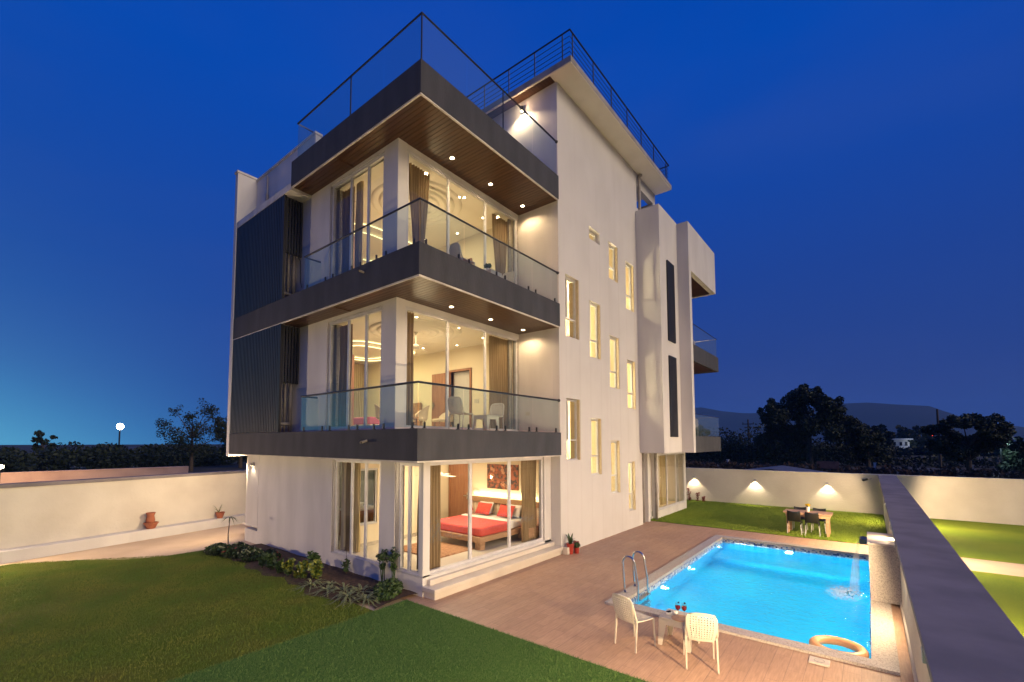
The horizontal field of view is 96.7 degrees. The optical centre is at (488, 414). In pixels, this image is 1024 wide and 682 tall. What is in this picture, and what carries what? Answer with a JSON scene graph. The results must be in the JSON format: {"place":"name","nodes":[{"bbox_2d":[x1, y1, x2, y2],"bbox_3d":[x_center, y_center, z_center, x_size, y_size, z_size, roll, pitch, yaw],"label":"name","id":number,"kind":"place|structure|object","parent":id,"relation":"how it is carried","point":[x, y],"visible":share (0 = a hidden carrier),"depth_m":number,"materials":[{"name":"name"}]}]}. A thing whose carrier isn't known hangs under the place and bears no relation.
{"place":"outdoors","nodes":[
{"label":"outdoors","id":0,"kind":"place"},
{"bbox_2d":[0,550,372,681],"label":"natural lawn","id":1,"kind":"structure","parent":0,"point":[169,673],"depth_m":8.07,"materials":[{"name":"green plant"}]},
{"bbox_2d":[218,543,417,608],"bbox_3d":[-4.669,3.779,11.068,7.180,0.077,1.500,-3,-5,40],"label":"soil bed","id":2,"kind":"object","parent":1,"relation":"on","point":[338,575],"visible":0.53,"depth_m":10.27,"materials":[{"name":"brown soil"}]},
{"bbox_2d":[203,542,229,555],"bbox_3d":[-7.633,3.819,12.829,0.843,0.383,0.712,-3,-5,40],"label":"bushy clump","id":3,"kind":"object","parent":2,"relation":"on","point":[215,549],"visible":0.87,"depth_m":12.62,"materials":[{"name":"green plant"}]},
{"bbox_2d":[219,544,248,558],"bbox_3d":[-6.978,3.793,12.505,0.882,0.388,0.718,-3,-5,40],"label":"bushy clump","id":4,"kind":"object","parent":2,"relation":"on","point":[229,552],"visible":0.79,"depth_m":12.32,"materials":[{"name":"green plant"}]},
{"bbox_2d":[237,546,264,562],"bbox_3d":[-6.313,3.754,12.118,0.896,0.425,0.700,-3,-5,40],"label":"bushy clump","id":5,"kind":"object","parent":2,"relation":"on","point":[250,553],"visible":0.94,"depth_m":11.93,"materials":[{"name":"green plant"}]},
{"bbox_2d":[263,552,276,569],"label":"shrub","id":6,"kind":"object","parent":2,"relation":"on","point":[270,559],"visible":0.98,"depth_m":11.01,"materials":[{"name":"green plant"}]},
{"bbox_2d":[281,558,295,576],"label":"shrub","id":7,"kind":"object","parent":2,"relation":"on","point":[288,566],"visible":1,"depth_m":10.56,"materials":[{"name":"green plant"}]},
{"bbox_2d":[295,560,308,578],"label":"shrub","id":8,"kind":"object","parent":2,"relation":"on","point":[301,567],"visible":0.97,"depth_m":10.29,"materials":[{"name":"green plant"}]},
{"bbox_2d":[305,550,320,570],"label":"shrub","id":9,"kind":"object","parent":2,"relation":"on","point":[312,556],"visible":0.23,"depth_m":10.56,"materials":[{"name":"green plant"}]},
{"bbox_2d":[307,558,323,578],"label":"shrub","id":10,"kind":"object","parent":2,"relation":"on","point":[315,566],"visible":0.98,"depth_m":10.24,"materials":[{"name":"green plant"}]},
{"bbox_2d":[324,588,363,607],"bbox_3d":[-2.865,3.612,9.127,1.180,0.133,1.190,-3,-5,40],"label":"strappy plant","id":11,"kind":"object","parent":2,"relation":"on","point":[351,592],"visible":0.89,"depth_m":9.04,"materials":[{"name":"green plant"}]},
{"bbox_2d":[339,590,385,609],"bbox_3d":[-2.418,3.592,8.917,1.019,0.147,1.069,0,-4,1],"label":"strappy plant","id":12,"kind":"object","parent":2,"relation":"on","point":[366,598],"visible":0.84,"depth_m":8.87,"materials":[{"name":"green plant"}]},
{"bbox_2d":[376,549,388,582],"bbox_3d":[-2.318,3.356,9.885,0.336,0.816,0.421,1,-4,-9],"label":"tufted shrub","id":13,"kind":"object","parent":2,"relation":"on","point":[382,555],"visible":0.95,"depth_m":9.94,"materials":[{"name":"green plant"}]},
{"bbox_2d":[373,577,403,602],"bbox_3d":[-2.050,3.554,9.255,0.598,0.411,0.884,-1,-4,22],"label":"leafy bush","id":14,"kind":"object","parent":2,"relation":"on","point":[390,588],"visible":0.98,"depth_m":9.11,"materials":[{"name":"green plant"}]},
{"bbox_2d":[387,547,400,577],"bbox_3d":[-2.060,3.309,9.725,0.290,0.894,0.464,1,-4,-20],"label":"tufted shrub","id":15,"kind":"object","parent":2,"relation":"on","point":[393,556],"visible":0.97,"depth_m":9.66,"materials":[{"name":"green plant"}]},
{"bbox_2d":[0,524,407,610],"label":"side path","id":16,"kind":"structure","parent":0,"point":[184,543],"depth_m":13.68,"materials":[{"name":"beige concrete"}]},
{"bbox_2d":[351,354,354,425],"bbox_3d":[-4.915,-0.677,13.885,0.650,2.430,1.425,-3,-5,40],"label":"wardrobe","id":17,"kind":"object","parent":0,"point":[353,362],"visible":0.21,"depth_m":14.20,"materials":[{"name":"brown wood"}]},
{"bbox_2d":[163,599,647,681],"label":"turf lawn","id":18,"kind":"structure","parent":0,"point":[432,669],"depth_m":6.58,"materials":[{"name":"green plant"}]},
{"bbox_2d":[0,443,1017,563],"bbox_3d":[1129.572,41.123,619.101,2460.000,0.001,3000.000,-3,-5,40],"label":"ground","id":19,"kind":"structure","parent":0,"point":[201,468],"depth_m":61.98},
{"bbox_2d":[30,429,57,470],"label":"tree","id":20,"kind":"object","parent":19,"relation":"on","point":[39,434],"visible":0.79,"depth_m":50.11,"materials":[{"name":"green plant"}]},
{"bbox_2d":[0,466,188,483],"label":"neighbour wall","id":21,"kind":"structure","parent":19,"relation":"on","point":[20,477],"depth_m":23.33,"materials":[{"name":"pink paint"}]},
{"bbox_2d":[0,441,245,471],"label":"hedge mass","id":22,"kind":"object","parent":19,"relation":"on","point":[98,456],"visible":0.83,"depth_m":50.46,"materials":[{"name":"green plant"}]},
{"bbox_2d":[0,470,246,563],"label":"side wall","id":23,"kind":"structure","parent":19,"relation":"on","point":[39,519],"depth_m":14.16,"materials":[{"name":"paint"}]},
{"bbox_2d":[143,512,158,528],"bbox_3d":[-11.192,3.518,15.073,0.416,0.520,0.420,-3,-5,40],"label":"pot","id":24,"kind":"object","parent":23,"relation":"on","point":[150,523],"visible":1,"depth_m":14.97,"materials":[{"name":"ceramic"}]},
{"bbox_2d":[154,398,226,470],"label":"tree","id":25,"kind":"object","parent":19,"relation":"on","point":[193,433],"visible":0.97,"depth_m":49.65,"materials":[{"name":"green plant"}]},
{"bbox_2d":[213,416,246,467],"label":"tree","id":26,"kind":"object","parent":19,"relation":"on","point":[223,449],"visible":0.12,"depth_m":55.97,"materials":[{"name":"green plant"}]},
{"bbox_2d":[226,12,720,599],"bbox_3d":[0.993,-3.232,18.526,11.090,15.078,17.993,-3,-5,40],"label":"villa","id":27,"kind":"object","parent":19,"relation":"on","point":[594,298],"visible":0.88,"depth_m":13.33,"materials":[{"name":"paint"}]},
{"bbox_2d":[338,324,352,426],"bbox_3d":[-3.831,-1.010,12.134,0.520,2.760,0.119,-3,-5,40],"label":"curtain","id":28,"kind":"object","parent":27,"relation":"hanging from","point":[342,377],"visible":0.71,"depth_m":12.13,"materials":[{"name":"grey fabric"}]},
{"bbox_2d":[341,186,354,273],"bbox_3d":[-3.840,-4.757,12.369,0.500,2.810,0.116,-3,-5,40],"label":"curtain","id":29,"kind":"object","parent":27,"relation":"hanging from","point":[345,225],"visible":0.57,"depth_m":12.40,"materials":[{"name":"grey fabric"}]},
{"bbox_2d":[345,462,350,550],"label":"curtain","id":30,"kind":"object","parent":27,"relation":"hanging from","point":[348,496],"visible":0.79,"depth_m":11.52,"materials":[{"name":"beige fabric"}]},
{"bbox_2d":[326,306,381,429],"bbox_3d":[-3.380,-1.067,11.435,2.350,2.888,0.100,-3,-5,40],"label":"window","id":31,"kind":"structure","parent":27,"relation":"in","point":[348,319],"depth_m":11.56,"materials":[{"name":"white metal"}]},
{"bbox_2d":[339,502,373,535],"bbox_3d":[-3.873,3.070,13.616,0.700,1.028,1.100,-3,-5,40],"label":"painting","id":32,"kind":"object","parent":27,"relation":"on","point":[370,512],"visible":0.15,"depth_m":13.46,"materials":[{"name":"brown wood"}]},
{"bbox_2d":[332,459,380,565],"bbox_3d":[-3.155,2.267,10.900,1.920,2.348,0.100,-3,-5,40],"label":"window","id":33,"kind":"structure","parent":27,"relation":"in","point":[364,558],"depth_m":11.00,"materials":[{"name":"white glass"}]},
{"bbox_2d":[353,463,360,552],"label":"curtain","id":34,"kind":"object","parent":27,"relation":"hanging from","point":[356,522],"visible":0.92,"depth_m":11.40,"materials":[{"name":"brown fabric"}]},
{"bbox_2d":[331,152,384,277],"bbox_3d":[-3.380,-4.830,11.666,2.350,2.948,0.100,-3,-5,40],"label":"window","id":35,"kind":"structure","parent":27,"relation":"in","point":[380,157],"depth_m":11.82,"materials":[{"name":"white glass"}]},
{"bbox_2d":[354,181,363,267],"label":"curtain","id":36,"kind":"object","parent":27,"relation":"hanging from","point":[359,224],"visible":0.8,"depth_m":12.02,"materials":[{"name":"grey fabric"}]},
{"bbox_2d":[354,363,364,417],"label":"curtain","id":37,"kind":"object","parent":27,"relation":"hanging from","point":[359,370],"visible":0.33,"depth_m":18.43,"materials":[{"name":"fabric"}]},
{"bbox_2d":[354,468,377,525],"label":"window","id":38,"kind":"structure","parent":27,"relation":"in","point":[375,469],"depth_m":12.30,"materials":[{"name":"white glass"}]},
{"bbox_2d":[353,403,421,425],"bbox_3d":[-3.946,0.136,16.446,2.200,1.120,2.070,-3,-5,40],"label":"bed","id":39,"kind":"object","parent":27,"relation":"on","point":[417,407],"visible":0.24,"depth_m":15.62,"materials":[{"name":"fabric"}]},
{"bbox_2d":[397,463,419,577],"bbox_3d":[-1.673,2.196,9.665,0.740,2.338,0.100,-3,-5,40],"label":"window","id":40,"kind":"structure","parent":27,"relation":"in","point":[408,570],"depth_m":9.72,"materials":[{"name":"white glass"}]},
{"bbox_2d":[406,312,413,424],"bbox_3d":[-1.995,-1.094,10.919,0.119,2.780,0.440,-3,-5,40],"label":"curtain","id":41,"kind":"object","parent":27,"relation":"hanging from","point":[410,370],"visible":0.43,"depth_m":11.00,"materials":[{"name":"fabric"}]},
{"bbox_2d":[417,487,418,569],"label":"curtain","id":42,"kind":"object","parent":27,"relation":"hanging from","point":[417,526],"visible":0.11,"depth_m":9.80,"materials":[{"name":"fabric"}]},
{"bbox_2d":[409,163,429,242],"bbox_3d":[-1.768,-4.823,11.466,0.118,2.830,0.700,-3,-5,40],"label":"curtain","id":43,"kind":"object","parent":27,"relation":"hanging from","point":[419,179],"visible":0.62,"depth_m":11.46,"materials":[{"name":"brown fabric"}]},
{"bbox_2d":[413,405,429,425],"bbox_3d":[-2.153,0.134,13.947,0.660,0.822,0.720,0,-4,4],"label":"armchair","id":44,"kind":"object","parent":27,"relation":"on","point":[422,414],"visible":0.65,"depth_m":13.72,"materials":[{"name":"beige"}]},
{"bbox_2d":[430,465,440,569],"bbox_3d":[-1.222,2.217,9.861,0.119,2.240,0.440,-3,-5,40],"label":"curtain","id":45,"kind":"object","parent":27,"relation":"hanging from","point":[435,514],"visible":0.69,"depth_m":9.91,"materials":[{"name":"brown fabric"}]},
{"bbox_2d":[404,542,472,557],"bbox_3d":[-1.429,3.450,11.681,1.600,0.028,1.300,-3,-5,40],"label":"rug","id":46,"kind":"object","parent":27,"relation":"on","point":[448,549],"visible":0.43,"depth_m":11.53,"materials":[{"name":"carpet"}]},
{"bbox_2d":[432,372,449,426],"bbox_3d":[-1.709,-0.389,15.888,0.850,2.080,0.090,-3,-5,40],"label":"door","id":47,"kind":"structure","parent":27,"relation":"in","point":[438,392],"depth_m":15.95,"materials":[{"name":"brown wood"}]},
{"bbox_2d":[450,464,467,516],"bbox_3d":[-0.984,2.605,15.160,0.860,2.145,0.105,-3,-5,40],"label":"door","id":48,"kind":"structure","parent":27,"relation":"in","point":[458,484],"depth_m":15.19,"materials":[{"name":"brown wood"}]},
{"bbox_2d":[448,396,473,429],"bbox_3d":[-0.691,0.001,10.859,0.427,0.816,0.564,-2,-4,32],"label":"plastic chair","id":49,"kind":"object","parent":27,"relation":"on","point":[452,409],"visible":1,"depth_m":10.69,"materials":[{"name":"beige plastic"}]},
{"bbox_2d":[404,306,517,430],"bbox_3d":[-0.560,-0.997,12.245,0.100,2.868,4.440,-3,-5,40],"label":"window","id":50,"kind":"structure","parent":27,"relation":"in","point":[447,320],"depth_m":11.73,"materials":[{"name":"white metal"}]},
{"bbox_2d":[406,149,516,283],"bbox_3d":[-0.560,-4.760,12.476,0.100,2.928,4.440,-3,-5,40],"label":"window","id":51,"kind":"structure","parent":27,"relation":"in","point":[449,179],"depth_m":12.08,"materials":[{"name":"white glass"}]},
{"bbox_2d":[449,242,474,264],"bbox_3d":[-0.675,-3.725,11.191,0.564,0.816,0.427,3,-5,-42],"label":"plastic chair","id":52,"kind":"object","parent":27,"relation":"on","point":[453,250],"visible":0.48,"depth_m":11.02,"materials":[{"name":"grey"}]},
{"bbox_2d":[441,514,520,550],"bbox_3d":[-0.285,3.256,12.941,2.000,0.573,2.220,-3,-5,40],"label":"bed","id":53,"kind":"object","parent":27,"relation":"on","point":[489,527],"visible":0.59,"depth_m":12.21,"materials":[{"name":"red fabric"}]},
{"bbox_2d":[475,502,492,514],"bbox_3d":[-0.163,2.875,13.893,0.560,0.324,0.246,-3,-5,40],"label":"pillow","id":54,"kind":"object","parent":53,"relation":"on","point":[483,508],"visible":1,"depth_m":13.81,"materials":[{"name":"red fabric"}]},
{"bbox_2d":[497,504,514,517],"bbox_3d":[0.498,2.841,13.344,0.560,0.324,0.246,-3,-5,40],"label":"pillow","id":55,"kind":"object","parent":53,"relation":"on","point":[502,511],"visible":0.76,"depth_m":13.29,"materials":[{"name":"red fabric"}]},
{"bbox_2d":[421,457,543,577],"bbox_3d":[0.058,2.269,11.098,0.100,2.368,4.540,-3,-5,40],"label":"window","id":56,"kind":"structure","parent":27,"relation":"in","point":[509,548],"depth_m":11.24,"materials":[{"name":"white metal"}]},
{"bbox_2d":[472,415,498,429],"bbox_3d":[-0.077,0.241,11.530,0.488,0.420,0.488,-3,-5,40],"label":"side table","id":57,"kind":"object","parent":27,"relation":"on","point":[485,419],"visible":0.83,"depth_m":11.41,"materials":[{"name":"beige plastic"}]},
{"bbox_2d":[489,403,503,430],"bbox_3d":[0.141,0.085,12.229,0.427,0.816,0.563,-2,-4,24],"label":"plastic chair","id":58,"kind":"object","parent":27,"relation":"on","point":[497,408],"visible":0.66,"depth_m":12.44,"materials":[{"name":"beige"}]},
{"bbox_2d":[489,335,507,428],"bbox_3d":[0.307,-0.922,13.721,0.117,2.780,0.900,-3,-5,40],"label":"curtain","id":59,"kind":"object","parent":27,"relation":"hanging from","point":[498,364],"visible":0.83,"depth_m":13.68,"materials":[{"name":"brown fabric"}]},
{"bbox_2d":[492,213,506,274],"bbox_3d":[0.339,-4.668,13.988,0.115,2.830,0.720,-3,-5,40],"label":"curtain","id":60,"kind":"object","parent":27,"relation":"hanging from","point":[499,228],"visible":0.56,"depth_m":13.99,"materials":[{"name":"brown fabric"}]},
{"bbox_2d":[487,464,518,490],"bbox_3d":[0.413,1.931,14.064,1.200,0.769,0.066,-3,-5,40],"label":"painting","id":61,"kind":"object","parent":27,"relation":"attached to","point":[496,476],"depth_m":14.07,"materials":[{"name":"red paper"}]},
{"bbox_2d":[472,495,538,525],"bbox_3d":[0.442,2.977,13.917,2.750,0.820,0.199,-3,-5,40],"label":"headboard","id":62,"kind":"object","parent":27,"relation":"attached to","point":[497,501],"visible":0.3,"depth_m":14.03,"materials":[{"name":"beige"}]},
{"bbox_2d":[521,460,535,541],"bbox_3d":[1.111,2.391,12.702,0.118,2.240,0.680,-3,-5,40],"label":"curtain","id":63,"kind":"object","parent":27,"relation":"hanging from","point":[528,485],"visible":0.97,"depth_m":12.66,"materials":[{"name":"brown fabric"}]},
{"bbox_2d":[565,276,575,338],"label":"window","id":64,"kind":"structure","parent":27,"relation":"in","point":[573,320],"depth_m":14.16,"materials":[{"name":"white metal"}]},
{"bbox_2d":[566,399,577,459],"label":"window","id":65,"kind":"structure","parent":27,"relation":"in","point":[575,416],"depth_m":13.93,"materials":[{"name":"white metal"}]},
{"bbox_2d":[589,302,597,358],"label":"window","id":66,"kind":"structure","parent":27,"relation":"in","point":[590,304],"depth_m":15.28,"materials":[{"name":"white metal"}]},
{"bbox_2d":[590,419,598,474],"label":"window","id":67,"kind":"structure","parent":27,"relation":"in","point":[596,420],"depth_m":15.01,"materials":[{"name":"white metal"}]},
{"bbox_2d":[608,244,614,280],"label":"window","id":68,"kind":"structure","parent":27,"relation":"in","point":[609,246],"depth_m":16.59,"materials":[{"name":"white metal"}]},
{"bbox_2d":[609,336,616,388],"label":"window","id":69,"kind":"structure","parent":27,"relation":"in","point":[615,386],"depth_m":16.36,"materials":[{"name":"white metal"}]},
{"bbox_2d":[611,441,616,493],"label":"window","id":70,"kind":"structure","parent":27,"relation":"in","point":[615,442],"depth_m":16.07,"materials":[{"name":"white metal"}]},
{"bbox_2d":[625,263,630,309],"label":"window","id":71,"kind":"structure","parent":27,"relation":"in","point":[629,271],"depth_m":17.67,"materials":[{"name":"white metal"}]},
{"bbox_2d":[627,361,632,408],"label":"window","id":72,"kind":"structure","parent":27,"relation":"in","point":[631,385],"depth_m":17.43,"materials":[{"name":"white metal"}]},
{"bbox_2d":[628,462,632,510],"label":"window","id":73,"kind":"structure","parent":27,"relation":"in","point":[631,494],"depth_m":17.05,"materials":[{"name":"white metal"}]},
{"bbox_2d":[659,455,665,504],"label":"curtain","id":74,"kind":"object","parent":27,"relation":"hanging from","point":[662,481],"visible":0.85,"depth_m":20.25,"materials":[{"name":"beige fabric"}]},
{"bbox_2d":[657,452,685,510],"bbox_3d":[8.136,2.902,20.277,0.100,2.348,3.560,-3,-5,40],"label":"window","id":75,"kind":"structure","parent":27,"relation":"in","point":[679,502],"depth_m":20.67,"materials":[{"name":"white metal"}]},
{"bbox_2d":[744,465,823,471],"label":"shed","id":76,"kind":"structure","parent":19,"relation":"on","point":[782,468],"depth_m":27.45,"materials":[{"name":"red brick"}]},
{"bbox_2d":[753,383,875,465],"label":"tree","id":77,"kind":"object","parent":19,"relation":"on","point":[840,427],"visible":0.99,"depth_m":61.21,"materials":[{"name":"green plant"}]},
{"bbox_2d":[817,461,838,472],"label":"signboard","id":78,"kind":"object","parent":19,"relation":"on","point":[829,465],"visible":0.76,"depth_m":44.76,"materials":[{"name":"grey brick"}]},
{"bbox_2d":[685,423,1003,467],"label":"scrub","id":79,"kind":"object","parent":19,"relation":"on","point":[733,450],"visible":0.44,"depth_m":64.05,"materials":[{"name":"green plant"}]},
{"bbox_2d":[685,460,1023,478],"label":"verge scrub","id":80,"kind":"object","parent":19,"relation":"on","point":[954,472],"visible":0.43,"depth_m":42.96,"materials":[{"name":"plant"}]},
{"bbox_2d":[686,468,1023,524],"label":"back wall","id":81,"kind":"structure","parent":19,"relation":"on","point":[990,500],"depth_m":20.34,"materials":[{"name":"beige paint"}]},
{"bbox_2d":[852,427,886,466],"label":"tree","id":82,"kind":"object","parent":19,"relation":"on","point":[872,449],"visible":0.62,"depth_m":57.81,"materials":[{"name":"green plant"}]},
{"bbox_2d":[867,428,895,448],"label":"tree","id":83,"kind":"object","parent":19,"relation":"on","point":[890,436],"visible":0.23,"depth_m":104.09,"materials":[{"name":"green plant"}]},
{"bbox_2d":[893,438,912,448],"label":"house","id":84,"kind":"structure","parent":19,"relation":"on","point":[902,442],"depth_m":147.83,"materials":[{"name":"paint"}]},
{"bbox_2d":[895,425,933,447],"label":"tree","id":85,"kind":"object","parent":19,"relation":"on","point":[905,432],"visible":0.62,"depth_m":147.06,"materials":[{"name":"green plant"}]},
{"bbox_2d":[832,444,1019,456],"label":"hedge","id":86,"kind":"object","parent":19,"relation":"on","point":[919,450],"visible":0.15,"depth_m":108.76,"materials":[{"name":"green plant"}]},
{"bbox_2d":[878,475,1023,681],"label":"dividing wall","id":87,"kind":"structure","parent":19,"relation":"on","point":[959,625],"depth_m":4.15,"materials":[{"name":"concrete"}]},
{"bbox_2d":[919,412,1013,476],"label":"tree","id":88,"kind":"object","parent":19,"relation":"on","point":[989,436],"visible":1,"depth_m":40.95,"materials":[{"name":"green plant"}]},
{"bbox_2d":[997,426,1023,472],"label":"tree","id":89,"kind":"object","parent":19,"relation":"on","point":[1012,455],"visible":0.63,"depth_m":43.45,"materials":[{"name":"green plant"}]},
{"bbox_2d":[0,0,1023,598],"label":"sky","id":90,"kind":"structure","parent":0,"point":[851,172],"materials":[{"name":"blue"}]},
{"bbox_2d":[45,445,1014,476],"bbox_3d":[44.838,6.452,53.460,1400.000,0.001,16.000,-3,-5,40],"label":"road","id":91,"kind":"structure","parent":0,"point":[806,466],"depth_m":56.92,"materials":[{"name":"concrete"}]},
{"bbox_2d":[401,521,913,681],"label":"pool deck","id":92,"kind":"structure","parent":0,"point":[557,603],"depth_m":8.09,"materials":[{"name":"brown tile"}]},
{"bbox_2d":[612,593,655,652],"bbox_3d":[2.231,3.176,7.077,0.563,0.816,0.427,2,-4,-32],"label":"plastic chair","id":93,"kind":"object","parent":92,"relation":"on","point":[630,614],"visible":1,"depth_m":6.98,"materials":[{"name":"beige plastic"}]},
{"bbox_2d":[658,608,699,652],"bbox_3d":[2.979,3.378,7.141,0.488,0.420,0.488,-3,-5,40],"label":"side table","id":94,"kind":"object","parent":92,"relation":"on","point":[665,619],"visible":0.64,"depth_m":7.07,"materials":[{"name":"beige plastic"}]},
{"bbox_2d":[683,612,719,673],"bbox_3d":[2.988,3.136,6.435,0.427,0.816,0.563,-1,-4,19],"label":"plastic chair","id":95,"kind":"object","parent":92,"relation":"on","point":[699,633],"visible":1,"depth_m":6.25,"materials":[{"name":"beige plastic"}]},
{"bbox_2d":[605,535,899,675],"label":"swimming pool","id":96,"kind":"structure","parent":92,"relation":"in","point":[883,653],"depth_m":8.12,"materials":[{"name":"stone"}]},
{"bbox_2d":[621,551,650,602],"bbox_3d":[3.091,3.810,9.525,0.410,1.759,0.609,-3,-5,40],"label":"pool ladder","id":97,"kind":"object","parent":96,"relation":"attached to","point":[643,596],"visible":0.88,"depth_m":9.46,"materials":[{"name":"silver metal"}]},
{"bbox_2d":[859,532,901,604],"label":"waterfall pillar","id":98,"kind":"structure","parent":96,"relation":"on","point":[884,573],"depth_m":8.87,"materials":[{"name":"stone"}]},
{"bbox_2d":[808,656,829,667],"bbox_3d":[4.722,3.532,6.503,0.240,0.034,0.210,-3,-5,40],"label":"drain cover","id":99,"kind":"object","parent":92,"relation":"on","point":[819,661],"visible":1,"depth_m":6.47,"materials":[{"name":"beige plastic"}]},
{"bbox_2d":[634,542,869,657],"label":"pool water","id":100,"kind":"structure","parent":0,"point":[788,594],"depth_m":9.88,"materials":[{"name":"teal liquid"}]},
{"bbox_2d":[809,635,868,657],"bbox_3d":[5.464,3.658,7.121,0.754,0.164,0.754,-3,-5,40],"label":"swim ring","id":101,"kind":"object","parent":100,"relation":"on","point":[857,648],"visible":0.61,"depth_m":7.23,"materials":[{"name":"orange plastic"}]},
{"bbox_2d":[651,499,886,543],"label":"back lawn","id":102,"kind":"structure","parent":0,"point":[758,513],"depth_m":18.01,"materials":[{"name":"green plant"}]},
{"bbox_2d":[787,510,803,534],"bbox_3d":[10.533,3.702,15.678,0.434,0.803,0.538,-3,-5,40],"label":"dining chair","id":103,"kind":"object","parent":102,"relation":"on","point":[794,516],"visible":0.96,"depth_m":15.54,"materials":[{"name":"black plastic"}]},
{"bbox_2d":[783,509,832,536],"bbox_3d":[11.008,3.734,15.684,1.360,0.736,0.816,-3,-5,40],"label":"dining table","id":104,"kind":"object","parent":102,"relation":"on","point":[825,515],"visible":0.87,"depth_m":15.52,"materials":[{"name":"brown wood"}]},
{"bbox_2d":[805,512,820,535],"bbox_3d":[10.905,3.681,15.342,0.434,0.803,0.538,-3,-4,38],"label":"dining chair","id":105,"kind":"object","parent":102,"relation":"on","point":[811,517],"visible":1,"depth_m":15.20,"materials":[{"name":"black plastic"}]},
{"bbox_2d":[695,403,1023,442],"bbox_3d":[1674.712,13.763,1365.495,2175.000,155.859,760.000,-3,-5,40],"label":"hills","id":106,"kind":"structure","parent":0,"point":[891,417],"depth_m":1491.30,"materials":[{"name":"blue"}]},
{"bbox_2d":[930,518,1023,636],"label":"neighbour lawn","id":107,"kind":"structure","parent":0,"point":[988,541],"depth_m":13.21,"materials":[{"name":"green plant"}]},
{"bbox_2d":[961,557,1023,576],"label":"neighbour path","id":108,"kind":"structure","parent":0,"point":[1004,568],"depth_m":11.43,"materials":[{"name":"beige concrete"}]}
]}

